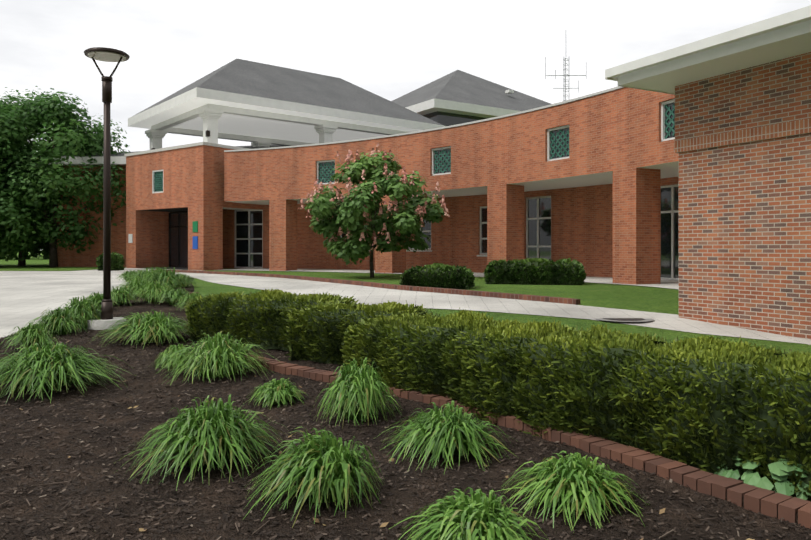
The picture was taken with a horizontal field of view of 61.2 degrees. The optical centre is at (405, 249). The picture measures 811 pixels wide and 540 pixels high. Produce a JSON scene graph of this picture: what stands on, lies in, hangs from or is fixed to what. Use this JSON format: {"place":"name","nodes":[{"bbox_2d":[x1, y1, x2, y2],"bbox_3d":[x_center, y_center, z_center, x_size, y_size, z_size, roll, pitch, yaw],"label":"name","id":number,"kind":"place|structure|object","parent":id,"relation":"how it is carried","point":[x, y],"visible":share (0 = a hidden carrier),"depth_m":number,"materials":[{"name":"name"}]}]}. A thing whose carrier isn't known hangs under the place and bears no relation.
{"place":"outdoors","nodes":[
{"label":"outdoors","id":0,"kind":"place"},
{"bbox_2d":[0,268,205,337],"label":"plaza pavement","id":1,"kind":"structure","parent":0,"point":[26,297],"depth_m":16.95,"materials":[{"name":"concrete"}]},
{"bbox_2d":[193,274,589,318],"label":"path","id":2,"kind":"structure","parent":0,"point":[366,295],"depth_m":15.33,"materials":[{"name":"concrete"}]},
{"bbox_2d":[0,325,810,539],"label":"mulch bed","id":3,"kind":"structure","parent":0,"point":[405,496],"depth_m":4.77,"materials":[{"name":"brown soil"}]},
{"bbox_2d":[184,289,360,350],"bbox_3d":[-1.955,0.988,10.156,2.481,0.818,1.311,0,0,24],"label":"hedge","id":4,"kind":"object","parent":3,"relation":"on","point":[257,319],"visible":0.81,"depth_m":9.79,"materials":[{"name":"green plant"}]},
{"bbox_2d":[0,266,651,539],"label":"grass clumps","id":5,"kind":"object","parent":3,"relation":"on","point":[325,467],"visible":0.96,"depth_m":5.05,"materials":[{"name":"green plant"}]},
{"bbox_2d":[284,300,431,365],"bbox_3d":[-0.571,1.048,8.943,1.771,0.839,1.219,0,0,29],"label":"hedge","id":6,"kind":"object","parent":3,"relation":"on","point":[316,334],"visible":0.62,"depth_m":8.69,"materials":[{"name":"green plant"}]},
{"bbox_2d":[714,456,810,499],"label":"hosta plant","id":7,"kind":"object","parent":3,"relation":"on","point":[780,472],"visible":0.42,"depth_m":4.40,"materials":[{"name":"green plant"}]},
{"bbox_2d":[0,252,810,353],"bbox_3d":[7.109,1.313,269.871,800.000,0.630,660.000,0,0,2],"label":"ground","id":8,"kind":"structure","parent":0,"point":[641,298],"depth_m":15.99,"materials":[{"name":"green plant"}]},
{"bbox_2d":[0,87,43,256],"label":"tree","id":9,"kind":"object","parent":8,"relation":"on","point":[3,152],"visible":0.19,"depth_m":36.84,"materials":[{"name":"green plant"}]},
{"bbox_2d":[0,86,91,265],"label":"tree","id":10,"kind":"object","parent":8,"relation":"on","point":[35,215],"visible":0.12,"depth_m":38.91,"materials":[{"name":"green plant"}]},
{"bbox_2d":[0,268,97,270],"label":"curb","id":11,"kind":"structure","parent":8,"relation":"on","point":[38,269],"depth_m":32.90,"materials":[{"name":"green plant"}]},
{"bbox_2d":[0,88,129,266],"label":"tree","id":12,"kind":"object","parent":8,"relation":"on","point":[81,138],"visible":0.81,"depth_m":36.40,"materials":[{"name":"green plant"}]},
{"bbox_2d":[84,47,129,329],"bbox_3d":[-4.942,-0.811,11.362,0.700,4.938,0.700,0,0,2],"label":"lamp post","id":13,"kind":"object","parent":8,"relation":"on","point":[105,55],"visible":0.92,"depth_m":11.31,"materials":[{"name":"brown metal"}]},
{"bbox_2d":[95,252,124,270],"bbox_3d":[-13.608,0.561,31.639,1.197,0.910,1.323,0,0,-18],"label":"bush","id":14,"kind":"object","parent":8,"relation":"on","point":[117,262],"visible":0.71,"depth_m":31.30,"materials":[{"name":"green plant"}]},
{"bbox_2d":[44,284,193,324],"bbox_3d":[-0.377,1.309,9.378,13.180,0.630,31.574,0,0,-2],"label":"mulch bed","id":15,"kind":"object","parent":8,"relation":"on","point":[165,307],"visible":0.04,"depth_m":13.66,"materials":[{"name":"brown soil"}]},
{"bbox_2d":[124,142,264,270],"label":"entrance wall","id":16,"kind":"structure","parent":8,"relation":"on","point":[176,204],"depth_m":33.84,"materials":[{"name":"brick"}]},
{"bbox_2d":[128,59,444,149],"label":"pavilion roof","id":17,"kind":"structure","parent":16,"relation":"on","point":[256,104],"depth_m":39.64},
{"bbox_2d":[30,70,550,266],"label":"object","id":18,"kind":"structure","parent":8,"relation":"on","point":[456,97],"depth_m":49.87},
{"bbox_2d":[298,143,449,277],"bbox_3d":[-1.021,-1.321,23.766,5.090,4.845,5.383,0,0,2],"label":"tree","id":19,"kind":"object","parent":8,"relation":"on","point":[356,214],"visible":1,"depth_m":22.61,"materials":[{"name":"green plant"}]},
{"bbox_2d":[168,270,579,304],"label":"path kerb","id":20,"kind":"structure","parent":8,"relation":"on","point":[484,294],"depth_m":16.69,"materials":[{"name":"brick"}]},
{"bbox_2d":[399,263,474,288],"bbox_3d":[0.859,0.679,17.956,1.924,0.665,1.364,0,0,10],"label":"lawn shrub","id":21,"kind":"object","parent":8,"relation":"on","point":[438,275],"visible":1,"depth_m":17.47,"materials":[{"name":"green plant"}]},
{"bbox_2d":[223,86,678,283],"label":"curved brick building","id":22,"kind":"structure","parent":8,"relation":"on","point":[590,182],"depth_m":24.60,"materials":[{"name":"brick"}]},
{"bbox_2d":[258,364,797,523],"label":"bed edging kerb","id":23,"kind":"structure","parent":8,"relation":"on","point":[726,497],"depth_m":4.18,"materials":[{"name":"brown brick"}]},
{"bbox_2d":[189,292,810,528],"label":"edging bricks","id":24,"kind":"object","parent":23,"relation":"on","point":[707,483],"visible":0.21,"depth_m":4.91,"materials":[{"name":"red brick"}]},
{"bbox_2d":[484,258,585,284],"bbox_3d":[3.714,0.617,19.773,2.920,0.761,1.441,0,0,14],"label":"lawn shrub","id":25,"kind":"object","parent":8,"relation":"on","point":[540,271],"visible":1,"depth_m":19.26,"materials":[{"name":"green plant"}]},
{"bbox_2d":[545,57,585,100],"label":"antenna mast","id":26,"kind":"object","parent":8,"relation":"on","point":[565,75],"visible":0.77,"depth_m":59.62,"materials":[{"name":"grey metal"}]},
{"bbox_2d":[340,309,810,500],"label":"hedge","id":27,"kind":"object","parent":8,"relation":"on","point":[711,404],"visible":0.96,"depth_m":5.48,"materials":[{"name":"green plant"}]},
{"bbox_2d":[605,5,810,339],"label":"building wall","id":28,"kind":"structure","parent":8,"relation":"on","point":[742,144],"depth_m":11.14,"materials":[{"name":"brick"}]},
{"bbox_2d":[0,0,810,249],"label":"sky","id":29,"kind":"structure","parent":0,"point":[388,49],"materials":[{"name":"white"}]},
{"bbox_2d":[223,268,678,288],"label":"walkway","id":30,"kind":"structure","parent":0,"point":[672,284],"depth_m":23.63,"materials":[{"name":"concrete"}]},
{"bbox_2d":[577,305,810,344],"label":"walkway","id":31,"kind":"structure","parent":0,"point":[669,321],"depth_m":11.68,"materials":[{"name":"concrete"}]},
{"bbox_2d":[594,318,653,321],"bbox_3d":[3.895,1.244,12.262,1.040,0.003,1.040,0,0,2],"label":"manhole cover","id":32,"kind":"object","parent":31,"relation":"on","point":[627,319],"visible":0.65,"depth_m":12.11,"materials":[{"name":"grey metal"}]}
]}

